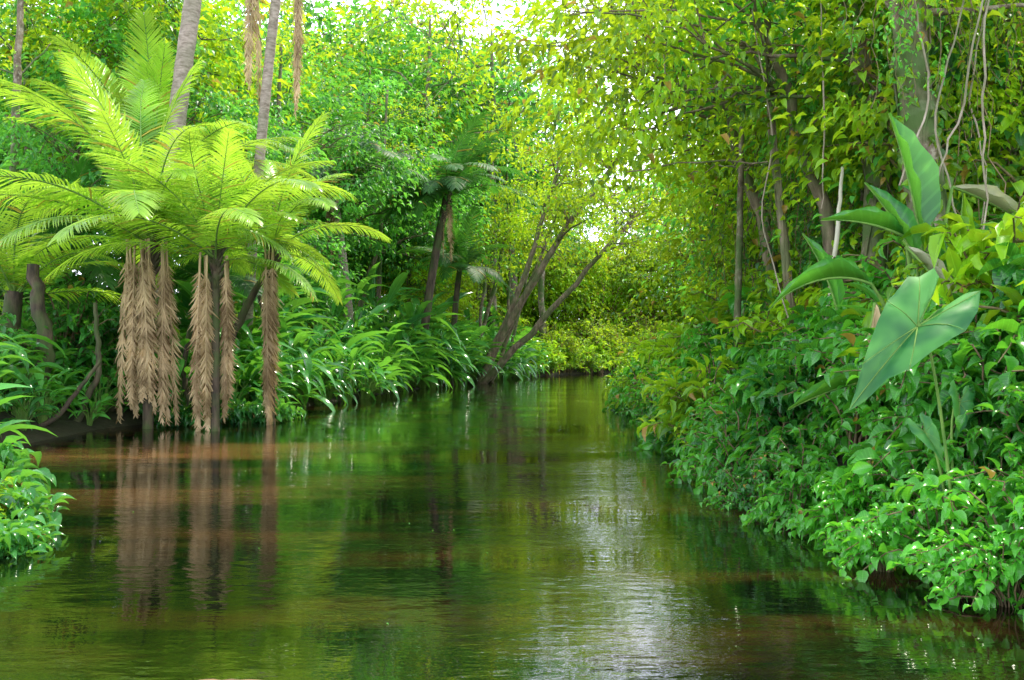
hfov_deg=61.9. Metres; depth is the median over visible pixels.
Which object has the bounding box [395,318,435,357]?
strap leaf plant
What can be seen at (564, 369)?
bright shrub
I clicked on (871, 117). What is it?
slender tree
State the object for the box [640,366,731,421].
leafy shrub
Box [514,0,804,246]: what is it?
overhanging tree
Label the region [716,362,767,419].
leafy shrub
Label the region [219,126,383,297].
forest tree
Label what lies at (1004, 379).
leafy shrub
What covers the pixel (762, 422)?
leafy shrub
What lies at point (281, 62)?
forest tree
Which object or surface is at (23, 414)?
strap leaf plant
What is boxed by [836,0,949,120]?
leafy vine
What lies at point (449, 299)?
strap leaf plant
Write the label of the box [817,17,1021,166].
slender tree
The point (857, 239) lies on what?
leafy vine
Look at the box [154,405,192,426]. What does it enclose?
leafy shrub
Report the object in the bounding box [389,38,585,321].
forest tree
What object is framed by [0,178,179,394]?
feather palm
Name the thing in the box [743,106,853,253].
leafy vine
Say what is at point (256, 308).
forest bush
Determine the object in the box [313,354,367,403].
strap leaf plant
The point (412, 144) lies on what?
forest tree
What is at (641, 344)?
leafy shrub
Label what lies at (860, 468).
leafy shrub
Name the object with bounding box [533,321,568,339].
forest bush
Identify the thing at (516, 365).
strap leaf plant
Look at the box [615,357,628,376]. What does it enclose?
leafy shrub
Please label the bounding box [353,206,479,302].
forest tree
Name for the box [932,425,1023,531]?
leafy shrub
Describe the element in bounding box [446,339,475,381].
strap leaf plant
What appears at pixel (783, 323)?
leafy shrub
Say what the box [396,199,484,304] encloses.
forest tree
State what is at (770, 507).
leafy shrub
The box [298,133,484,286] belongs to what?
overhanging tree
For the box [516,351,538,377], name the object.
strap leaf plant
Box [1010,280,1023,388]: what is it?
leafy shrub
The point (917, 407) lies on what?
leafy shrub
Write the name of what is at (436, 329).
strap leaf plant
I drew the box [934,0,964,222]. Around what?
hanging vine
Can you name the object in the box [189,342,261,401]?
strap leaf plant
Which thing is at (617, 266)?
slender tree
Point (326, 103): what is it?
forest tree
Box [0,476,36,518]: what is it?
leafy shrub
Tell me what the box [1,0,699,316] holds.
sky
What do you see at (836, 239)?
dead stick
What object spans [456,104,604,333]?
leaning tree
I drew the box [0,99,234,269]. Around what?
overhanging tree
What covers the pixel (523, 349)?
strap leaf plant
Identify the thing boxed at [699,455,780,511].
leafy shrub
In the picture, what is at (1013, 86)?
leafy vine
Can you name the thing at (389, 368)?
strap leaf plant
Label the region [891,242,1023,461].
leafy shrub
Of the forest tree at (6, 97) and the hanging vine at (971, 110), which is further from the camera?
the forest tree at (6, 97)
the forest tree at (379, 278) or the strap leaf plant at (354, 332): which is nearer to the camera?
the strap leaf plant at (354, 332)
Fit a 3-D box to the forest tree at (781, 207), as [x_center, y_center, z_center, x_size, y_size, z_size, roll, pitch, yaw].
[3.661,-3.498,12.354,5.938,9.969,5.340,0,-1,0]
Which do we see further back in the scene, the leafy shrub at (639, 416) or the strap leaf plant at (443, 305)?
the strap leaf plant at (443, 305)
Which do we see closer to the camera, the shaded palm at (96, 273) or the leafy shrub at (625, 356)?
the shaded palm at (96, 273)
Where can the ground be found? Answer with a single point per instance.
(65, 425)
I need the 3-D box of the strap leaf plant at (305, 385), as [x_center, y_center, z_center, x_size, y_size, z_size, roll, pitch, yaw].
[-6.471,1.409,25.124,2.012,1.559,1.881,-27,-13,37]
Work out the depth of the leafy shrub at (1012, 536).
5.32 m
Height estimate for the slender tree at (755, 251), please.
9.853 m
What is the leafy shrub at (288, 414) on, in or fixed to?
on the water
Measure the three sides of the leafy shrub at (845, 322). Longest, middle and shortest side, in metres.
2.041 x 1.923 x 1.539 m
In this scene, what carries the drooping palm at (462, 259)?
on the ground
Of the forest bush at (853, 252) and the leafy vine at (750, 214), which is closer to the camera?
the forest bush at (853, 252)
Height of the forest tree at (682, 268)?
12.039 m
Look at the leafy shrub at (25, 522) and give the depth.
6.70 m
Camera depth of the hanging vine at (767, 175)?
12.04 m
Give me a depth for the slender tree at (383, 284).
53.95 m
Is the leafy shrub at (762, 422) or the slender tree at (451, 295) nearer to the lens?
the leafy shrub at (762, 422)
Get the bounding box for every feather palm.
[0,6,317,265]
[0,50,355,428]
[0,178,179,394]
[38,126,349,430]
[120,111,390,424]
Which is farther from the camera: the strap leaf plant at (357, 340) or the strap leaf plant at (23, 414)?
the strap leaf plant at (357, 340)
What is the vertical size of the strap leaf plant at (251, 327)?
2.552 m
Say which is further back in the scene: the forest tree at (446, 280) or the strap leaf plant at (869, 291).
the forest tree at (446, 280)
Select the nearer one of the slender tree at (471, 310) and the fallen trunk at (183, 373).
the fallen trunk at (183, 373)
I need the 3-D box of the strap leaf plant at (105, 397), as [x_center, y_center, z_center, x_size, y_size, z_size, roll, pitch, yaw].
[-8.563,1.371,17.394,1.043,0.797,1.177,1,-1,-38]
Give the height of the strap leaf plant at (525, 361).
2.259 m
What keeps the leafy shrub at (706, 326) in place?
on the ground
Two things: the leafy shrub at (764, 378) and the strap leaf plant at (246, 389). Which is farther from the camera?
the strap leaf plant at (246, 389)
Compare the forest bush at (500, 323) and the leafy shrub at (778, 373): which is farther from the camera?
the forest bush at (500, 323)
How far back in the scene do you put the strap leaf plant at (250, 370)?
20.50 m
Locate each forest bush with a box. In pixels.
[0,277,58,320]
[0,284,126,406]
[0,312,46,393]
[20,281,127,382]
[23,271,123,320]
[169,295,260,327]
[254,303,332,350]
[466,286,528,325]
[472,298,524,336]
[499,275,583,334]
[518,316,538,335]
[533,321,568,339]
[536,327,580,366]
[548,320,577,342]
[549,299,618,337]
[550,324,576,338]
[553,276,651,335]
[565,317,615,346]
[569,308,629,350]
[576,321,629,361]
[593,311,634,341]
[613,309,655,334]
[617,293,676,336]
[617,314,664,344]
[626,328,652,350]
[627,320,674,341]
[637,321,674,336]
[639,287,686,322]
[647,303,678,325]
[655,303,705,324]
[790,234,850,298]
[819,206,1003,317]
[840,234,896,288]
[886,221,995,300]
[902,96,1023,273]
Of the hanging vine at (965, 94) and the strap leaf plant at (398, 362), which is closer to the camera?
the hanging vine at (965, 94)
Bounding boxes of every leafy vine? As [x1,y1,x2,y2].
[685,181,764,290]
[704,153,788,284]
[711,185,848,305]
[729,64,853,250]
[731,168,792,286]
[733,155,814,303]
[741,223,821,331]
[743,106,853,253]
[749,58,832,253]
[753,132,850,303]
[788,77,861,245]
[802,57,992,265]
[816,196,890,289]
[822,171,975,275]
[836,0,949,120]
[881,0,1023,238]
[930,0,1023,137]
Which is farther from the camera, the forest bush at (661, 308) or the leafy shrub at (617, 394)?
the forest bush at (661, 308)
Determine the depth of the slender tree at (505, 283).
84.97 m
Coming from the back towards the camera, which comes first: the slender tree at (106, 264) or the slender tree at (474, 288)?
the slender tree at (474, 288)
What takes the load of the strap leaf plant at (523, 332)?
on the ground
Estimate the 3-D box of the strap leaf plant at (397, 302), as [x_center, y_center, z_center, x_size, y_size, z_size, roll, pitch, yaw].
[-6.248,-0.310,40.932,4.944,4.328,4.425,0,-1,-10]
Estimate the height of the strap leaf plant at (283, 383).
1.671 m
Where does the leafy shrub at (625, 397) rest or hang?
on the ground
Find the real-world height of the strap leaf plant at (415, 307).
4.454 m
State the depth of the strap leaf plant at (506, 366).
52.08 m
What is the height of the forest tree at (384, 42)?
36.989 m
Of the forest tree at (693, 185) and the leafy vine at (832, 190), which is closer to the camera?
the leafy vine at (832, 190)
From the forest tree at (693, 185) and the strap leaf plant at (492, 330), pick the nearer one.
the strap leaf plant at (492, 330)
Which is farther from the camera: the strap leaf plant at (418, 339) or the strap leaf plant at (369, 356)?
the strap leaf plant at (418, 339)
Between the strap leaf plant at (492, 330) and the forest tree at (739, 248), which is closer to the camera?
the forest tree at (739, 248)
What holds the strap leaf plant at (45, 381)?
on the ground
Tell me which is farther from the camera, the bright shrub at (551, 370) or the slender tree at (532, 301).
the slender tree at (532, 301)
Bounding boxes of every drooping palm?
[243,109,438,338]
[363,111,541,346]
[395,205,513,384]
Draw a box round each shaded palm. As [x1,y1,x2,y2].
[0,153,177,303]
[62,164,325,330]
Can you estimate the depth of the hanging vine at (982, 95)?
8.04 m
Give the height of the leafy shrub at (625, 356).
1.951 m
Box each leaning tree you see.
[429,205,555,336]
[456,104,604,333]
[475,121,618,382]
[475,166,596,378]
[480,169,686,383]
[487,102,665,372]
[491,104,655,380]
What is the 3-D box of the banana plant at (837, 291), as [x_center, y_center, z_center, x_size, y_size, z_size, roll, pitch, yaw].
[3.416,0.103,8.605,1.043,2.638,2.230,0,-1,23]
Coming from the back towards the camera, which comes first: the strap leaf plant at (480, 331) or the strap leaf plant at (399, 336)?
the strap leaf plant at (480, 331)
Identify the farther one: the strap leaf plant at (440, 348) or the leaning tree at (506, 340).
the leaning tree at (506, 340)
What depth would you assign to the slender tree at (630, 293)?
82.66 m
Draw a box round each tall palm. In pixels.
[155,0,201,391]
[240,0,307,355]
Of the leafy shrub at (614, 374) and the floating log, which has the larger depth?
the leafy shrub at (614, 374)
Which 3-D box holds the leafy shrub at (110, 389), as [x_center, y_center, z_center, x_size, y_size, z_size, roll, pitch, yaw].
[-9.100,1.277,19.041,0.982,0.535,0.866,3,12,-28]
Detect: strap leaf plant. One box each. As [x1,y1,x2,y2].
[0,326,86,401]
[0,333,32,404]
[0,334,66,394]
[0,342,35,434]
[0,351,76,415]
[0,379,61,430]
[0,383,57,445]
[1,383,30,413]
[11,362,86,417]
[15,374,82,423]
[22,321,57,328]
[59,302,156,397]
[61,353,142,416]
[64,387,120,425]
[71,330,159,393]
[89,321,125,362]
[108,328,194,391]
[111,339,245,424]
[122,315,239,397]
[154,347,285,422]
[155,266,295,350]
[155,280,263,360]
[177,318,190,332]
[179,345,292,407]
[181,262,341,391]
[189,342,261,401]
[220,337,299,405]
[230,361,299,405]
[231,312,315,390]
[232,292,310,330]
[233,286,317,345]
[236,252,358,345]
[236,311,296,362]
[236,339,314,405]
[239,333,280,359]
[242,325,321,406]
[242,330,354,410]
[242,375,288,401]
[246,349,297,389]
[248,355,301,400]
[254,306,300,336]
[255,269,394,382]
[261,344,322,376]
[282,326,337,399]
[285,334,345,393]
[289,354,326,406]
[299,333,345,391]
[301,339,333,391]
[301,361,348,405]
[304,324,366,391]
[308,288,388,357]
[309,338,382,401]
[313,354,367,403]
[315,335,348,388]
[324,313,386,342]
[325,287,419,327]
[325,334,378,368]
[326,303,396,353]
[328,275,414,345]
[334,345,405,396]
[335,317,385,352]
[341,338,395,381]
[342,262,437,328]
[342,289,425,329]
[342,341,389,388]
[342,356,381,389]
[344,346,412,399]
[349,348,393,382]
[355,353,395,392]
[357,322,424,393]
[362,313,437,357]
[364,298,441,332]
[364,314,451,374]
[366,323,452,390]
[380,291,473,322]
[381,340,431,391]
[382,295,462,366]
[383,352,412,392]
[388,302,457,321]
[390,357,419,392]
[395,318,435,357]
[396,346,437,389]
[401,306,463,330]
[401,324,439,385]
[402,325,469,386]
[402,339,449,388]
[404,336,447,387]
[407,321,452,375]
[413,317,453,337]
[426,339,465,387]
[427,355,461,387]
[429,323,464,381]
[430,320,479,360]
[430,320,479,375]
[431,325,485,386]
[431,326,508,384]
[434,330,477,386]
[446,325,481,368]
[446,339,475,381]
[458,315,503,337]
[460,306,497,339]
[461,314,478,329]
[463,352,480,381]
[464,345,482,383]
[467,346,494,381]
[470,328,499,352]
[470,337,503,381]
[472,344,504,378]
[477,337,524,379]
[484,301,540,335]
[486,317,502,326]
[490,325,519,350]
[494,330,541,377]
[495,351,521,379]
[499,342,525,378]
[502,335,541,379]
[511,340,545,376]
[515,346,534,376]
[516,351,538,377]
[525,351,549,375]
[530,343,551,375]
[744,258,827,345]
[746,299,771,323]
[830,282,881,319]
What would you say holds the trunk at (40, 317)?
on the ground
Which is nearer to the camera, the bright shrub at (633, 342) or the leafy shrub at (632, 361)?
the leafy shrub at (632, 361)
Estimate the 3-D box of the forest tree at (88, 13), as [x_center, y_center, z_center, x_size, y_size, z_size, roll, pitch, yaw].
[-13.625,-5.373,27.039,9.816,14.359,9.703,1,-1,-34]
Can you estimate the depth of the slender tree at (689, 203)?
20.73 m
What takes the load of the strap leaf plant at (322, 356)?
on the ground
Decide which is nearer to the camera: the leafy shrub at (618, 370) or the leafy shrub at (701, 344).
the leafy shrub at (701, 344)
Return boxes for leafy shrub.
[0,435,41,469]
[0,458,55,494]
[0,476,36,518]
[0,480,76,530]
[0,509,49,551]
[0,516,27,552]
[0,520,65,559]
[1,467,44,511]
[53,375,89,403]
[67,390,95,407]
[83,386,116,411]
[123,395,181,422]
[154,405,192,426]
[158,398,220,426]
[220,398,275,423]
[248,395,295,420]
[250,395,294,422]
[281,402,306,420]
[599,348,638,396]
[602,358,651,410]
[603,367,622,393]
[606,364,636,407]
[607,357,639,391]
[609,344,639,376]
[609,352,659,412]
[609,363,637,401]
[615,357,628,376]
[615,358,682,424]
[618,322,678,346]
[621,337,667,370]
[628,322,686,379]
[628,332,658,361]
[628,333,668,360]
[629,395,657,422]
[634,368,713,449]
[634,400,655,424]
[636,354,737,446]
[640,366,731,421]
[642,315,702,396]
[647,328,726,410]
[647,336,730,421]
[650,362,703,433]
[651,332,753,399]
[654,306,721,372]
[656,382,720,454]
[657,331,669,338]
[659,307,722,372]
[660,389,836,495]
[665,416,773,483]
[672,279,766,347]
[672,318,746,366]
[673,298,721,347]
[674,403,723,444]
[676,373,751,447]
[682,357,844,494]
[684,284,769,354]
[689,330,782,418]
[690,384,733,456]
[691,411,737,430]
[696,262,796,328]
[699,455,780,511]
[705,359,742,425]
[707,339,844,490]
[708,244,853,348]
[710,313,767,370]
[712,269,819,379]
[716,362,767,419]
[732,330,819,411]
[736,424,844,504]
[738,263,820,346]
[739,453,834,533]
[756,346,897,448]
[760,305,865,364]
[762,305,826,367]
[764,341,811,366]
[764,445,849,528]
[766,264,903,360]
[768,256,903,339]
[786,309,890,443]
[786,350,836,416]
[786,464,888,549]
[789,327,900,456]
[796,459,914,549]
[804,275,882,333]
[818,502,942,583]
[824,294,1023,457]
[824,474,1023,609]
[832,361,1023,536]
[835,288,1022,503]
[837,180,1023,385]
[839,389,900,406]
[841,286,993,448]
[841,440,913,503]
[842,269,890,320]
[842,411,905,488]
[852,433,996,530]
[865,452,1021,545]
[876,324,1023,466]
[886,220,985,300]
[886,522,1023,609]
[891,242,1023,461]
[892,212,1023,344]
[900,466,1023,610]
[919,525,1023,610]
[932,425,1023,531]
[938,382,1023,492]
[940,267,1021,378]
[948,266,1023,419]
[954,291,1023,394]
[978,348,1023,422]
[993,526,1023,622]
[1003,347,1023,462]
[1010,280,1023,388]
[1010,456,1023,540]
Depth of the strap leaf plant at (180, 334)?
20.11 m
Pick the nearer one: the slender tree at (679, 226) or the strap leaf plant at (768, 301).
the strap leaf plant at (768, 301)
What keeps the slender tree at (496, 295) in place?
on the ground
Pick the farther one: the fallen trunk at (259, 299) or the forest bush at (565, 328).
the forest bush at (565, 328)
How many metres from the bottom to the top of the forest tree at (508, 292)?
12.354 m
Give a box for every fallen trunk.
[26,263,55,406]
[38,360,101,425]
[73,303,101,421]
[108,294,220,411]
[181,295,197,410]
[209,272,263,391]
[258,295,264,399]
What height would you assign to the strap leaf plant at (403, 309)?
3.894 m
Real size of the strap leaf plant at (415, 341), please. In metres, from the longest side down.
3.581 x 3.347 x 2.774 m
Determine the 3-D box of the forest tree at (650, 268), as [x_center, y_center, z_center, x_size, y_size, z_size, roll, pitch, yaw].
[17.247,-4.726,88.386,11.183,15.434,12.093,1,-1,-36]
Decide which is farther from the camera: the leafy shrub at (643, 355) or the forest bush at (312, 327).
the forest bush at (312, 327)
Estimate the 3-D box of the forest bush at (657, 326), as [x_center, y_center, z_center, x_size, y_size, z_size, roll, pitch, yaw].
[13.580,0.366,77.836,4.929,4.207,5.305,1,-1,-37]
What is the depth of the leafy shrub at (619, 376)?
27.84 m
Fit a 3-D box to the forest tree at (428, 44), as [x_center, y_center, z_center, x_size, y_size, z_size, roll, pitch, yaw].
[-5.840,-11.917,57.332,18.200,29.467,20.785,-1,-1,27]
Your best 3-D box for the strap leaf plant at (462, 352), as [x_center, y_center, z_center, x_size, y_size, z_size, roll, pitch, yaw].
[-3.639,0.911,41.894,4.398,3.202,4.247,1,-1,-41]
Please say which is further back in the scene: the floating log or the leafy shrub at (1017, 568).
the leafy shrub at (1017, 568)
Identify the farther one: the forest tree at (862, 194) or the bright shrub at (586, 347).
the bright shrub at (586, 347)
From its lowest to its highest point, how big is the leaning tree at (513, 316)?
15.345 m
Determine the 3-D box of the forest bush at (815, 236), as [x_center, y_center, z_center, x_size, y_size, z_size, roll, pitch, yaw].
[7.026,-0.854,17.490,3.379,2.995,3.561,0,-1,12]
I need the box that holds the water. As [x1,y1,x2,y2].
[0,373,1023,679]
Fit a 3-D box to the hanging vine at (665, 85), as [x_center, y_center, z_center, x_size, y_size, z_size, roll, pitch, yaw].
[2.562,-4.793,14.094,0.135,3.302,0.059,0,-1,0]
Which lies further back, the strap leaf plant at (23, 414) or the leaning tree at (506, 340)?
the leaning tree at (506, 340)
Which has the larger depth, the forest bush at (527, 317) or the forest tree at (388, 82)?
the forest bush at (527, 317)
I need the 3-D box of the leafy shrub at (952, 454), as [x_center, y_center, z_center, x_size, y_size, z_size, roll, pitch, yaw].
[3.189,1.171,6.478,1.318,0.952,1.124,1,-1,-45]
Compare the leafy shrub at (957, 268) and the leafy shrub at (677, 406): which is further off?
the leafy shrub at (677, 406)
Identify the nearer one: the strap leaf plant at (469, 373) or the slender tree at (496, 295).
the strap leaf plant at (469, 373)
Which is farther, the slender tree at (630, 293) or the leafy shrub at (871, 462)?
the slender tree at (630, 293)
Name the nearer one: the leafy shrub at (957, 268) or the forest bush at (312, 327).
the leafy shrub at (957, 268)
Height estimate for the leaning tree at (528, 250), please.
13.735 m
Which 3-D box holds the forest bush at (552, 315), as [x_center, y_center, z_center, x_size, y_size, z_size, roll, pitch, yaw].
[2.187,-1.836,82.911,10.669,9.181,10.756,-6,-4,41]
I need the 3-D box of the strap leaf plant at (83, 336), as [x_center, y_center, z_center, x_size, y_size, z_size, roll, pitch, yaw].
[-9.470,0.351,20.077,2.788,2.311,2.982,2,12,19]
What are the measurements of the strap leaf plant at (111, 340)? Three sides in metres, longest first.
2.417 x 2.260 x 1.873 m
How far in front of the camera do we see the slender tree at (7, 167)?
24.92 m
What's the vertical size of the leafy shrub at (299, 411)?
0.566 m
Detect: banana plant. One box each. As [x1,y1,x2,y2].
[768,112,1017,347]
[788,233,858,409]
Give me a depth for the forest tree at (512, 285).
75.78 m
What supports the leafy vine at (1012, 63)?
hanging from the forest tree at (913, 122)
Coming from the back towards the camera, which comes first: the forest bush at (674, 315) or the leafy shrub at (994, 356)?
the forest bush at (674, 315)
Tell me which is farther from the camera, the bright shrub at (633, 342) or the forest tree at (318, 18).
the bright shrub at (633, 342)
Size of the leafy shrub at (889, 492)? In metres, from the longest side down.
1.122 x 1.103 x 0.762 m
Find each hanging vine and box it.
[663,23,670,146]
[751,9,788,316]
[820,1,825,208]
[899,0,929,185]
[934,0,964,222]
[934,0,983,225]
[968,0,986,229]
[981,0,989,229]
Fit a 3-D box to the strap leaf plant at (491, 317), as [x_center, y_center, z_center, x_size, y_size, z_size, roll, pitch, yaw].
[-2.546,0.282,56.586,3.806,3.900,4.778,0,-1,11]
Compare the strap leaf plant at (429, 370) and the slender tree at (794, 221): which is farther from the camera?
the strap leaf plant at (429, 370)
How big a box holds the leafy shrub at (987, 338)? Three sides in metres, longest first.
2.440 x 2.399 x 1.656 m
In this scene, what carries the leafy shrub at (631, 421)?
on the ground
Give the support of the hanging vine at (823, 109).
hanging from the forest tree at (781, 207)
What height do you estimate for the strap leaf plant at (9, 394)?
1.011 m
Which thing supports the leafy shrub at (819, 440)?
on the ground
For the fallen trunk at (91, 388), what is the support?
on the ground
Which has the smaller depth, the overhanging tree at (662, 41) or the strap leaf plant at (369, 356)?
the overhanging tree at (662, 41)
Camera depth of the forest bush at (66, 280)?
21.78 m
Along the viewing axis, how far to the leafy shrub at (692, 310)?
18.29 m
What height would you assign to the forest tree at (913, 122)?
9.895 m
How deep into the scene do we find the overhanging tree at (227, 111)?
26.61 m
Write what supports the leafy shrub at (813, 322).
on the ground
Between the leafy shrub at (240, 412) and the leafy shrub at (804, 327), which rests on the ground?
the leafy shrub at (804, 327)
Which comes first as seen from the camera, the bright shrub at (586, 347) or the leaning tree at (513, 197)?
the leaning tree at (513, 197)
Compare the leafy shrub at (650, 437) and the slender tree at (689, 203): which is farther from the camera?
the slender tree at (689, 203)
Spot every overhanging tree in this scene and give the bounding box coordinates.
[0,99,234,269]
[57,86,340,262]
[218,101,432,271]
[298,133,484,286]
[349,172,507,306]
[458,0,819,287]
[475,0,894,285]
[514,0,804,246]
[534,1,801,204]
[581,168,730,298]
[616,0,959,204]
[624,0,830,198]
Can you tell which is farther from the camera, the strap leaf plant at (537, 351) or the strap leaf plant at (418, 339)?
the strap leaf plant at (537, 351)
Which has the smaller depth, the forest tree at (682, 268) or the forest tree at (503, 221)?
the forest tree at (682, 268)
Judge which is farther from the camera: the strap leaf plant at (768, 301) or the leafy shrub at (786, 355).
the strap leaf plant at (768, 301)
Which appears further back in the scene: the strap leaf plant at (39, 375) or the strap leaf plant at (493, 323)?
the strap leaf plant at (493, 323)
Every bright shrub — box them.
[526,338,548,367]
[537,339,556,372]
[539,339,566,373]
[544,331,586,366]
[544,346,568,374]
[553,339,589,373]
[557,346,583,370]
[560,350,581,372]
[573,346,607,373]
[574,338,597,352]
[577,346,595,369]
[586,345,615,373]
[602,340,630,371]
[615,332,640,355]
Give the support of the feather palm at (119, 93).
on the ground
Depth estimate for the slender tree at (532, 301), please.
80.67 m
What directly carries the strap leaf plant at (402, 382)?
on the ground
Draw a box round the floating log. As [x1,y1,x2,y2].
[201,679,257,679]
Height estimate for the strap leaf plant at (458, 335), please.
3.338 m
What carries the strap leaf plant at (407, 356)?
on the ground
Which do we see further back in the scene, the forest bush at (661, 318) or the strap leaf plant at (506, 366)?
the forest bush at (661, 318)
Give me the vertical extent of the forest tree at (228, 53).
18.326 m
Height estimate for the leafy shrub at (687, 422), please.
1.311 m
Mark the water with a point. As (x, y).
(468, 531)
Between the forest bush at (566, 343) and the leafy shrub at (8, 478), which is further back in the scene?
the forest bush at (566, 343)
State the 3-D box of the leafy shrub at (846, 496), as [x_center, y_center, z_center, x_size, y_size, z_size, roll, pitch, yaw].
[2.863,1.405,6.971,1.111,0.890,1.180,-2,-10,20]
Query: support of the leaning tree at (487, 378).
on the ground
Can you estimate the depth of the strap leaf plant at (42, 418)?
16.24 m
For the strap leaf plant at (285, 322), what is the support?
on the ground
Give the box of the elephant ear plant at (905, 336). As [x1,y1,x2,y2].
[849,268,980,493]
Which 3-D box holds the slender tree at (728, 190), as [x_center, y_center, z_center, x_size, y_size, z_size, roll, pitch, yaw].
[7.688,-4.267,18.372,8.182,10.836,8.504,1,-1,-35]
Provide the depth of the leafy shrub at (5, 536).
6.34 m
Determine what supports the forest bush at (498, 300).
on the ground
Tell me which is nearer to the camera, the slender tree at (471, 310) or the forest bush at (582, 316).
the slender tree at (471, 310)
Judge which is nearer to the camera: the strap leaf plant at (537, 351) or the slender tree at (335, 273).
the slender tree at (335, 273)
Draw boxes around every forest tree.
[0,0,150,289]
[0,0,253,286]
[0,0,308,252]
[0,2,101,220]
[0,6,71,127]
[0,19,36,184]
[0,84,56,226]
[1,0,303,259]
[60,0,383,234]
[110,0,254,143]
[203,0,368,252]
[205,0,358,282]
[213,0,462,309]
[216,0,326,89]
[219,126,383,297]
[225,44,451,272]
[260,82,434,305]
[277,0,443,72]
[281,0,561,317]
[282,38,481,304]
[284,0,565,299]
[299,202,405,315]
[322,24,512,282]
[337,236,438,317]
[345,0,618,326]
[349,149,500,308]
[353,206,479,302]
[355,87,446,317]
[374,0,580,280]
[386,81,526,307]
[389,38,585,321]
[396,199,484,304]
[459,57,622,302]
[463,114,560,308]
[477,209,548,318]
[484,117,646,340]
[502,170,626,314]
[543,173,668,308]
[556,0,950,336]
[584,1,821,369]
[600,112,707,252]
[607,135,718,228]
[620,0,973,290]
[626,234,700,312]
[660,139,732,247]
[668,175,732,270]
[820,0,1023,286]
[860,18,959,224]
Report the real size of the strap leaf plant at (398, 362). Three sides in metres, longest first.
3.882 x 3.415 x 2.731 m
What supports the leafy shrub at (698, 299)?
on the ground
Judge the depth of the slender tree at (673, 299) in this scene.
79.98 m
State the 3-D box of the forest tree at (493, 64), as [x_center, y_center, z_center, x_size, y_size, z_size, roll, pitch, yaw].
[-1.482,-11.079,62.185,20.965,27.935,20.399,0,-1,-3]
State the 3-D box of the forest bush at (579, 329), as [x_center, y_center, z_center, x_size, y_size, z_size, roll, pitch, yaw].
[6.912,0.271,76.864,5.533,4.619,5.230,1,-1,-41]
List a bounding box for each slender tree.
[0,131,123,302]
[2,180,186,312]
[84,206,263,318]
[181,179,340,356]
[240,195,401,354]
[325,249,449,322]
[375,239,478,322]
[386,274,479,310]
[401,249,508,305]
[416,240,496,321]
[449,260,539,332]
[474,240,518,310]
[486,250,579,326]
[502,221,634,336]
[547,223,649,319]
[564,4,842,332]
[568,259,648,321]
[577,224,686,324]
[607,212,689,314]
[619,148,745,319]
[635,103,764,343]
[646,4,1023,282]
[648,231,714,322]
[650,0,1023,221]
[659,250,724,320]
[662,221,729,320]
[676,222,777,292]
[708,0,1023,254]
[712,0,1023,310]
[717,0,1023,321]
[719,20,880,271]
[727,145,844,286]
[776,27,1023,248]
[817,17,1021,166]
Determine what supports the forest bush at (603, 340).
on the ground
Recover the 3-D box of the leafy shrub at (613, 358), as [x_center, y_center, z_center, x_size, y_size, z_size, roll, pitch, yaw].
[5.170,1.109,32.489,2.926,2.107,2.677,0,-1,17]
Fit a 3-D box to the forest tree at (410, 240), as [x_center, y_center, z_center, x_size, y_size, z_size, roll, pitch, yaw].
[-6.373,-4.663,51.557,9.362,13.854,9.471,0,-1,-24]
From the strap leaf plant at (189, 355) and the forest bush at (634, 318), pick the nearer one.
the strap leaf plant at (189, 355)
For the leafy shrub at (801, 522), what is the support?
on the ground
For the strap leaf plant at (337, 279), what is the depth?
29.18 m
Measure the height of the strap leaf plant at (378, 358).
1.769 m
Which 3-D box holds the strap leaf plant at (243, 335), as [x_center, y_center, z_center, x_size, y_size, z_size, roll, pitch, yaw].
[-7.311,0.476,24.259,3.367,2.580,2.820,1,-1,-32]
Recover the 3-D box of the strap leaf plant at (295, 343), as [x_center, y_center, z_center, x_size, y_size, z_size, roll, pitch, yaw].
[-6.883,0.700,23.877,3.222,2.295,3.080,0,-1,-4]
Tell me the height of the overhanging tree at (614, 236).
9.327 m
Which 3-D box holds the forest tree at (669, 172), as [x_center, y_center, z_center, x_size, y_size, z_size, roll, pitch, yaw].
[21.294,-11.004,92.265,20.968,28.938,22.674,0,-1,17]
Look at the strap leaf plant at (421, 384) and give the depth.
39.02 m
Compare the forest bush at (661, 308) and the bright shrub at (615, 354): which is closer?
the bright shrub at (615, 354)
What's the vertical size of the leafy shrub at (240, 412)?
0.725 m
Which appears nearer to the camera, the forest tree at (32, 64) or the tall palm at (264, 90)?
the tall palm at (264, 90)
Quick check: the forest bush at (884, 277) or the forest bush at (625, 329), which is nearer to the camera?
the forest bush at (884, 277)
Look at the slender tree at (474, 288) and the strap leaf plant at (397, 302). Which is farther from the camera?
the slender tree at (474, 288)
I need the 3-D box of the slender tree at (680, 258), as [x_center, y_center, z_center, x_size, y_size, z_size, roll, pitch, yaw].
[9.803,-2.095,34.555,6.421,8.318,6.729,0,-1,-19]
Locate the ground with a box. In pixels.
[0,368,984,555]
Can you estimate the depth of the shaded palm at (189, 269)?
22.07 m
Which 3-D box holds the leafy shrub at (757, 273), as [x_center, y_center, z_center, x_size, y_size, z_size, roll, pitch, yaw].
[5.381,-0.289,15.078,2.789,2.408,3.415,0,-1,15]
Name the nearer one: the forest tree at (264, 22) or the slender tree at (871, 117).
the slender tree at (871, 117)
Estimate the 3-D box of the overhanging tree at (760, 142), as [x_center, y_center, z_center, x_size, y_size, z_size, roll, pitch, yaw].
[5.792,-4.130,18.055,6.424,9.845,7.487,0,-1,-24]
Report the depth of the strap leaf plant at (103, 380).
18.14 m
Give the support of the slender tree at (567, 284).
on the ground
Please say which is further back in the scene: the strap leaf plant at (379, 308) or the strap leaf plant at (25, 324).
the strap leaf plant at (379, 308)
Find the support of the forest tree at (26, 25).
on the ground
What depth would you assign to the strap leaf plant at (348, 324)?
30.75 m
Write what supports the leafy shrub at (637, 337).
on the ground
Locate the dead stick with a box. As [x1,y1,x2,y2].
[825,166,843,318]

